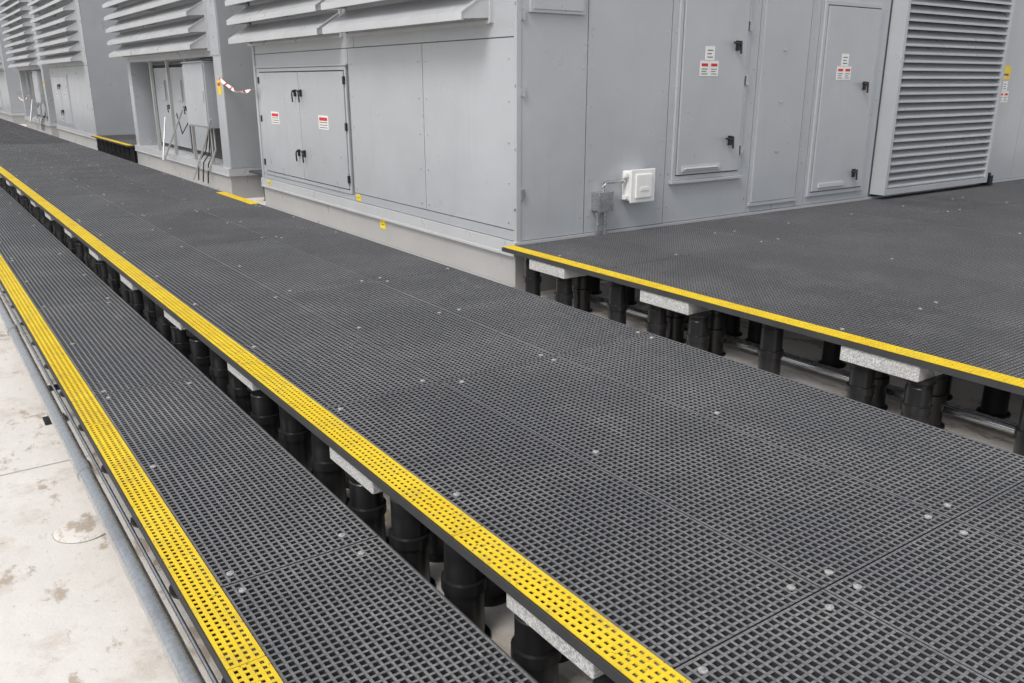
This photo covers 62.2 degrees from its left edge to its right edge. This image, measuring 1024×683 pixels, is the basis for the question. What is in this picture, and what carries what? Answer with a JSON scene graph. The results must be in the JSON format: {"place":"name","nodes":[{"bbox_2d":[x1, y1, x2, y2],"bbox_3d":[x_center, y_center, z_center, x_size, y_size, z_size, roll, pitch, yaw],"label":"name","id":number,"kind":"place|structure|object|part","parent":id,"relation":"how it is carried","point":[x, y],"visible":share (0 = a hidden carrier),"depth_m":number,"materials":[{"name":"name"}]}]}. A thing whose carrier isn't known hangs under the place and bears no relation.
{"place":"outdoors","nodes":[
{"label":"outdoors","id":0,"kind":"place"},
{"bbox_2d":[249,170,264,200],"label":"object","id":1,"kind":"structure","parent":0,"point":[258,172],"depth_m":15.80,"materials":[{"name":"grey metal"}]},
{"bbox_2d":[0,124,1023,682],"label":"ground","id":2,"kind":"structure","parent":0,"point":[72,614],"depth_m":3.99,"materials":[{"name":"white concrete"}]},
{"bbox_2d":[0,0,25,123],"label":"air handling unit","id":3,"kind":"object","parent":2,"relation":"on","point":[12,107],"visible":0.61,"depth_m":43.10,"materials":[{"name":"metal"}]},
{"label":"side door","id":4,"kind":"part","parent":3,"relation":"part of","materials":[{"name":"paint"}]},
{"bbox_2d":[0,0,58,136],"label":"air handling unit","id":5,"kind":"object","parent":2,"relation":"on","point":[39,109],"visible":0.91,"depth_m":34.37,"materials":[{"name":"paint"}]},
{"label":"recessed doors","id":6,"kind":"part","parent":5,"relation":"part of","materials":[{"name":"paint"}]},
{"bbox_2d":[0,332,93,475],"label":"membrane seam","id":7,"kind":"object","parent":2,"relation":"on","point":[39,466],"depth_m":4.94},
{"bbox_2d":[53,515,105,543],"bbox_3d":[-2.145,0.937,4.250,0.276,0.007,0.276,-12,21,-33],"label":"membrane patch","id":8,"kind":"object","parent":2,"relation":"on","point":[82,529],"visible":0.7,"depth_m":4.22,"materials":[{"name":"white plastic"}]},
{"bbox_2d":[28,0,135,149],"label":"air handling unit","id":9,"kind":"object","parent":2,"relation":"on","point":[89,77],"visible":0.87,"depth_m":26.06,"materials":[{"name":"metal"}]},
{"bbox_3d":[-15.851,-8.514,29.919,0.027,1.680,3.300,-12,21,-33],"label":"side door","id":10,"kind":"part","parent":9,"relation":"part of","materials":[{"name":"paint"}]},
{"bbox_2d":[0,297,205,682],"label":"galvanised pipe","id":11,"kind":"object","parent":2,"relation":"on","point":[181,661],"visible":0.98,"depth_m":3.62,"materials":[{"name":"metal"}]},
{"bbox_2d":[0,288,218,682],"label":"galvanised pipe","id":12,"kind":"object","parent":11,"relation":"attached to","point":[201,657],"visible":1,"depth_m":3.68,"materials":[{"name":"metal"}]},
{"bbox_2d":[91,134,137,162],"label":"raised platform","id":13,"kind":"structure","parent":2,"relation":"on","point":[121,146],"depth_m":23.65,"materials":[{"name":"black plastic"}]},
{"bbox_2d":[102,0,263,197],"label":"air handling unit","id":14,"kind":"object","parent":2,"relation":"on","point":[190,122],"visible":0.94,"depth_m":16.82,"materials":[{"name":"paint"}]},
{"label":"recessed doors","id":15,"kind":"part","parent":14,"relation":"part of","materials":[{"name":"paint"}]},
{"bbox_2d":[217,80,221,94],"bbox_3d":[-5.382,-4.673,15.614,0.006,0.250,0.200,-12,21,-33],"label":"warning sign","id":16,"kind":"object","parent":14,"relation":"attached to","point":[219,86],"visible":0.93,"depth_m":15.60,"materials":[{"name":"yellow plastic"}]},
{"bbox_2d":[217,76,255,92],"bbox_3d":[-4.746,-4.424,14.597,0.087,0.292,2.204,-11,20,-31],"label":"caution tape","id":17,"kind":"object","parent":14,"relation":"attached to","point":[231,87],"visible":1,"depth_m":14.90,"materials":[{"name":"white plastic"}]},
{"bbox_2d":[0,186,537,682],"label":"raised walkway","id":18,"kind":"structure","parent":2,"relation":"on","point":[276,562],"depth_m":3.65,"materials":[{"name":"black plastic"}]},
{"bbox_2d":[0,118,1023,682],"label":"raised walkway","id":19,"kind":"structure","parent":2,"relation":"on","point":[598,498],"depth_m":3.82,"materials":[{"name":"black plastic"}]},
{"bbox_2d":[225,0,1023,291],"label":"air handling unit","id":20,"kind":"object","parent":2,"relation":"on","point":[474,137],"visible":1,"depth_m":10.23,"materials":[{"name":"metal"}]},
{"bbox_2d":[271,111,279,123],"bbox_3d":[-3.760,-3.551,13.482,0.004,0.190,0.340,-12,21,-33],"label":"warning sign","id":21,"kind":"object","parent":20,"relation":"attached to","point":[275,117],"visible":1,"depth_m":13.48,"materials":[{"name":"white plastic"}]},
{"bbox_3d":[-3.161,-3.240,12.726,0.045,1.710,3.480,-12,21,-33],"label":"side door","id":22,"kind":"part","parent":20,"relation":"part of","materials":[{"name":"paint"}]},
{"bbox_2d":[318,115,328,129],"bbox_3d":[-2.664,-3.095,11.998,0.004,0.190,0.340,-12,21,-33],"label":"warning sign","id":23,"kind":"object","parent":20,"relation":"attached to","point":[323,122],"visible":1,"depth_m":11.99,"materials":[{"name":"white plastic"}]},
{"bbox_2d":[380,220,385,228],"bbox_3d":[-1.683,-1.525,11.060,0.006,0.110,0.150,-12,21,-33],"label":"warning sign","id":24,"kind":"object","parent":20,"relation":"attached to","point":[382,224],"visible":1,"depth_m":11.05,"materials":[{"name":"yellow plastic"}]},
{"bbox_2d":[591,178,625,234],"bbox_3d":[1.056,-1.456,9.187,0.418,0.581,0.141,-12,21,-33],"label":"electrical box","id":25,"kind":"object","parent":20,"relation":"attached to","point":[602,202],"visible":1,"depth_m":9.08,"materials":[{"name":"metal"}]},
{"bbox_2d":[622,168,654,202],"bbox_3d":[1.390,-1.716,9.318,0.420,0.360,0.196,-12,21,-33],"label":"junction box","id":26,"kind":"object","parent":20,"relation":"attached to","point":[638,186],"visible":1,"depth_m":9.24,"materials":[{"name":"white plastic"}]},
{"bbox_2d":[699,46,718,75],"bbox_3d":[2.226,-3.155,9.558,0.300,0.320,0.004,-12,21,-33],"label":"warning sign","id":27,"kind":"object","parent":20,"relation":"attached to","point":[706,69],"visible":1,"depth_m":9.55,"materials":[{"name":"white plastic"}]},
{"bbox_3d":[2.298,-2.987,9.685,1.200,2.285,0.060,-12,21,-33],"label":"front door","id":28,"kind":"part","parent":20,"relation":"part of","materials":[{"name":"paint"}]},
{"bbox_2d":[836,54,850,79],"bbox_3d":[4.294,-3.546,10.964,0.300,0.320,0.004,-12,21,-33],"label":"warning sign","id":29,"kind":"object","parent":20,"relation":"attached to","point":[844,71],"visible":1,"depth_m":10.96,"materials":[{"name":"white plastic"}]},
{"bbox_3d":[4.389,-3.168,11.183,1.230,2.420,0.045,-12,21,-33],"label":"front door","id":30,"kind":"part","parent":20,"relation":"part of","materials":[{"name":"paint"}]},
{"bbox_2d":[1000,81,1008,101],"bbox_3d":[7.823,-3.969,13.495,0.300,0.320,0.004,-12,21,-33],"label":"warning sign","id":31,"kind":"object","parent":20,"relation":"attached to","point":[1004,95],"visible":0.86,"depth_m":13.50,"materials":[{"name":"white plastic"}]},
{"bbox_2d":[1004,66,1011,78],"bbox_3d":[7.802,-4.246,13.395,0.250,0.200,0.006,-12,21,-33],"label":"warning sign","id":32,"kind":"object","parent":20,"relation":"attached to","point":[1007,72],"visible":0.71,"depth_m":13.41,"materials":[{"name":"yellow plastic"}]},
{"bbox_2d":[502,179,1023,455],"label":"raised platform","id":33,"kind":"structure","parent":2,"relation":"on","point":[921,294],"depth_m":7.22,"materials":[{"name":"black plastic"}]},
{"bbox_2d":[572,290,1015,434],"bbox_3d":[3.294,0.628,4.929,0.088,0.060,9.601,-12,21,-33],"label":"conduit pipe","id":34,"kind":"object","parent":33,"relation":"attached to","point":[999,425],"visible":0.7,"depth_m":6.18,"materials":[{"name":"metal"}]},
{"bbox_2d":[572,289,1017,425],"bbox_3d":[3.392,0.627,5.001,0.068,0.040,9.600,-12,21,-33],"label":"conduit pipe","id":35,"kind":"object","parent":33,"relation":"attached to","point":[977,412],"visible":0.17,"depth_m":6.31,"materials":[{"name":"metal"}]},
{"bbox_2d":[977,172,993,184],"bbox_3d":[7.540,-2.600,13.536,0.100,0.190,0.200,-12,21,-33],"label":"rubber foot","id":36,"kind":"object","parent":33,"relation":"on","point":[989,179],"visible":0.5,"depth_m":13.46}
]}

